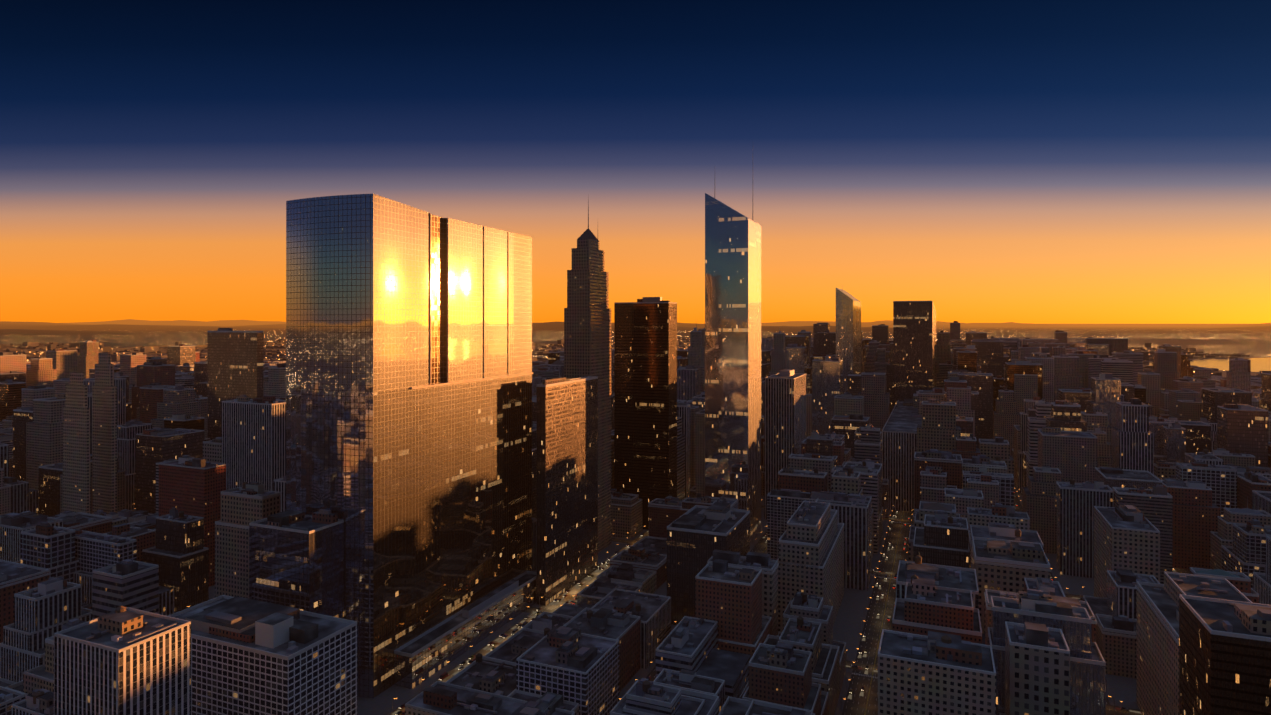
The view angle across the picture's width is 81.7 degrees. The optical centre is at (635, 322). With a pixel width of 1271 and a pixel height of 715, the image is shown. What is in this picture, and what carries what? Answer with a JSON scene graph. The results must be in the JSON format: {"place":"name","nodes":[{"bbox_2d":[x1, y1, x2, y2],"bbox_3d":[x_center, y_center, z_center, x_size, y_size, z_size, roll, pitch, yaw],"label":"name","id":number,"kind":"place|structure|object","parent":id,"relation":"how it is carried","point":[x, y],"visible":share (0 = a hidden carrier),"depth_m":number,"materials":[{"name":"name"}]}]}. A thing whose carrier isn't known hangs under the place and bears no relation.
{"place":"outdoors","nodes":[
{"label":"outdoors","id":0,"kind":"place"},
{"bbox_2d":[137,345,207,346],"bbox_3d":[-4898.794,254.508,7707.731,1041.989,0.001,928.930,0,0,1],"label":"river","id":1,"kind":"structure","parent":0,"point":[174,345],"depth_m":8108.54,"materials":[{"name":"orange liquid"}]},
{"bbox_2d":[0,324,1270,714],"bbox_3d":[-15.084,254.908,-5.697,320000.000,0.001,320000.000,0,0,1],"label":"ground sheet","id":2,"kind":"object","parent":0,"point":[1248,342],"depth_m":8489.02,"materials":[{"name":"black asphalt"}]},
{"bbox_2d":[63,372,89,513],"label":"high-rise tower","id":3,"kind":"structure","parent":2,"relation":"on","point":[76,454],"depth_m":836.66,"materials":[{"name":"concrete"}]},
{"bbox_2d":[92,353,116,513],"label":"high-rise tower","id":4,"kind":"structure","parent":2,"relation":"on","point":[104,443],"depth_m":875.56,"materials":[{"name":"concrete"}]},
{"bbox_2d":[159,455,225,586],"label":"building","id":5,"kind":"structure","parent":2,"relation":"on","point":[189,485],"depth_m":714.36,"materials":[{"name":"brick"}]},
{"bbox_2d":[208,328,263,439],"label":"office building","id":6,"kind":"structure","parent":2,"relation":"on","point":[235,364],"depth_m":1026.10,"materials":[{"name":"glass"}]},
{"bbox_2d":[215,481,280,598],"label":"high-rise building","id":7,"kind":"structure","parent":2,"relation":"on","point":[244,505],"depth_m":574.90,"materials":[{"name":"concrete"}]},
{"bbox_2d":[222,395,285,490],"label":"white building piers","id":8,"kind":"structure","parent":2,"relation":"on","point":[254,439],"depth_m":817.45,"materials":[{"name":"concrete"}]},
{"bbox_2d":[168,595,356,714],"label":"white building","id":9,"kind":"structure","parent":2,"relation":"on","point":[252,657],"depth_m":421.71,"materials":[{"name":"concrete"}]},
{"bbox_2d":[249,194,536,697],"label":"glass skyscraper","id":10,"kind":"structure","parent":2,"relation":"on","point":[399,530],"depth_m":526.73,"materials":[{"name":"glass"}]},
{"bbox_2d":[537,376,597,605],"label":"building","id":11,"kind":"structure","parent":2,"relation":"on","point":[567,484],"depth_m":697.96,"materials":[{"name":"glass"}]},
{"bbox_2d":[564,204,610,552],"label":"art deco tower","id":12,"kind":"structure","parent":2,"relation":"on","point":[587,331],"depth_m":814.04,"materials":[{"name":"stone"}]},
{"bbox_2d":[0,336,1270,714],"bbox_3d":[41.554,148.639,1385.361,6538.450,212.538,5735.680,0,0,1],"label":"city buildings","id":13,"kind":"structure","parent":2,"relation":"on","point":[990,618],"depth_m":521.10,"materials":[{"name":"concrete"}]},
{"bbox_2d":[0,321,1270,568],"bbox_3d":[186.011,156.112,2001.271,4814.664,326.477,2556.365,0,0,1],"label":"city buildings","id":14,"kind":"structure","parent":2,"relation":"on","point":[1102,421],"depth_m":1153.29,"materials":[{"name":"concrete"}]},
{"bbox_2d":[0,337,1270,377],"bbox_3d":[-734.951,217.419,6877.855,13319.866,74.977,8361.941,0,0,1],"label":"city blocks","id":15,"kind":"structure","parent":2,"relation":"on","point":[274,351],"depth_m":5932.47,"materials":[{"name":"brown concrete"}]},
{"bbox_2d":[132,483,1139,714],"bbox_3d":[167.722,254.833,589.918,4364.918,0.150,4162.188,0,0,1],"label":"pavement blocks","id":16,"kind":"structure","parent":2,"relation":"on","point":[852,613],"depth_m":598.45,"materials":[{"name":"grey asphalt"}]},
{"bbox_2d":[186,484,1173,714],"bbox_3d":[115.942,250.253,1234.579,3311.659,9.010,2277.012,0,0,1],"label":"street lamps","id":17,"kind":"object","parent":16,"relation":"on","point":[753,545],"visible":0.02,"depth_m":636.57,"materials":[{"name":"yellow metal"}]},
{"bbox_2d":[614,297,676,529],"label":"skyscraper","id":18,"kind":"structure","parent":2,"relation":"on","point":[645,398],"depth_m":906.27,"materials":[{"name":"glass"}]},
{"bbox_2d":[667,502,749,624],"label":"dark office building","id":19,"kind":"structure","parent":2,"relation":"on","point":[697,535],"depth_m":619.13,"materials":[{"name":"stone"}]},
{"bbox_2d":[705,193,760,542],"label":"slim glass tower","id":20,"kind":"structure","parent":2,"relation":"on","point":[732,353],"depth_m":852.53,"materials":[{"name":"glass"}]},
{"bbox_2d":[392,496,1176,714],"bbox_3d":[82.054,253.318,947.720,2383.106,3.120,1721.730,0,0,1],"label":"cars","id":21,"kind":"object","parent":2,"relation":"on","point":[445,674],"visible":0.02,"depth_m":617.68,"materials":[{"name":"paint"}]},
{"bbox_2d":[765,369,805,518],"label":"high-rise building","id":22,"kind":"structure","parent":2,"relation":"on","point":[785,413],"depth_m":949.09,"materials":[{"name":"concrete"}]},
{"bbox_2d":[777,501,843,632],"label":"high-rise building","id":23,"kind":"structure","parent":2,"relation":"on","point":[810,559],"depth_m":583.11,"materials":[{"name":"concrete"}]},
{"bbox_2d":[836,288,860,393],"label":"skyscraper","id":24,"kind":"structure","parent":2,"relation":"on","point":[848,329],"depth_m":1491.14,"materials":[{"name":"glass"}]},
{"bbox_2d":[882,399,921,511],"bbox_3d":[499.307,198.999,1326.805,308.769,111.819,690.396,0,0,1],"label":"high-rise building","id":25,"kind":"structure","parent":2,"relation":"on","point":[899,439],"depth_m":999.08,"materials":[{"name":"concrete"}]},
{"bbox_2d":[893,301,935,408],"bbox_3d":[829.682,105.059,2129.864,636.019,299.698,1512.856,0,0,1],"label":"skyscraper","id":26,"kind":"structure","parent":2,"relation":"on","point":[914,332],"depth_m":1394.23,"materials":[{"name":"glass"}]},
{"bbox_2d":[1094,504,1159,597],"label":"beige building","id":27,"kind":"structure","parent":2,"relation":"on","point":[1126,537],"depth_m":612.65,"materials":[{"name":"concrete"}]},
{"bbox_2d":[1135,571,1252,714],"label":"office building","id":28,"kind":"structure","parent":2,"relation":"on","point":[1157,649],"depth_m":454.70,"materials":[{"name":"concrete"}]},
{"bbox_2d":[1202,388,1251,422],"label":"building","id":29,"kind":"structure","parent":2,"relation":"on","point":[1213,399],"depth_m":1170.52,"materials":[{"name":"stone"}]},
{"bbox_2d":[0,319,1270,334],"bbox_3d":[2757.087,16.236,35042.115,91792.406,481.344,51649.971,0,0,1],"label":"distant hills","id":30,"kind":"structure","parent":0,"point":[26,328],"depth_m":28918.16,"materials":[{"name":"brown"}]},
{"bbox_2d":[0,0,1270,323],"label":"sky","id":31,"kind":"structure","parent":0,"point":[983,161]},
{"bbox_2d":[1143,357,1270,371],"bbox_3d":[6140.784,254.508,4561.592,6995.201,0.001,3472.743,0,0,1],"label":"river","id":32,"kind":"structure","parent":0,"point":[1260,364],"depth_m":4556.00,"materials":[{"name":"orange liquid"}]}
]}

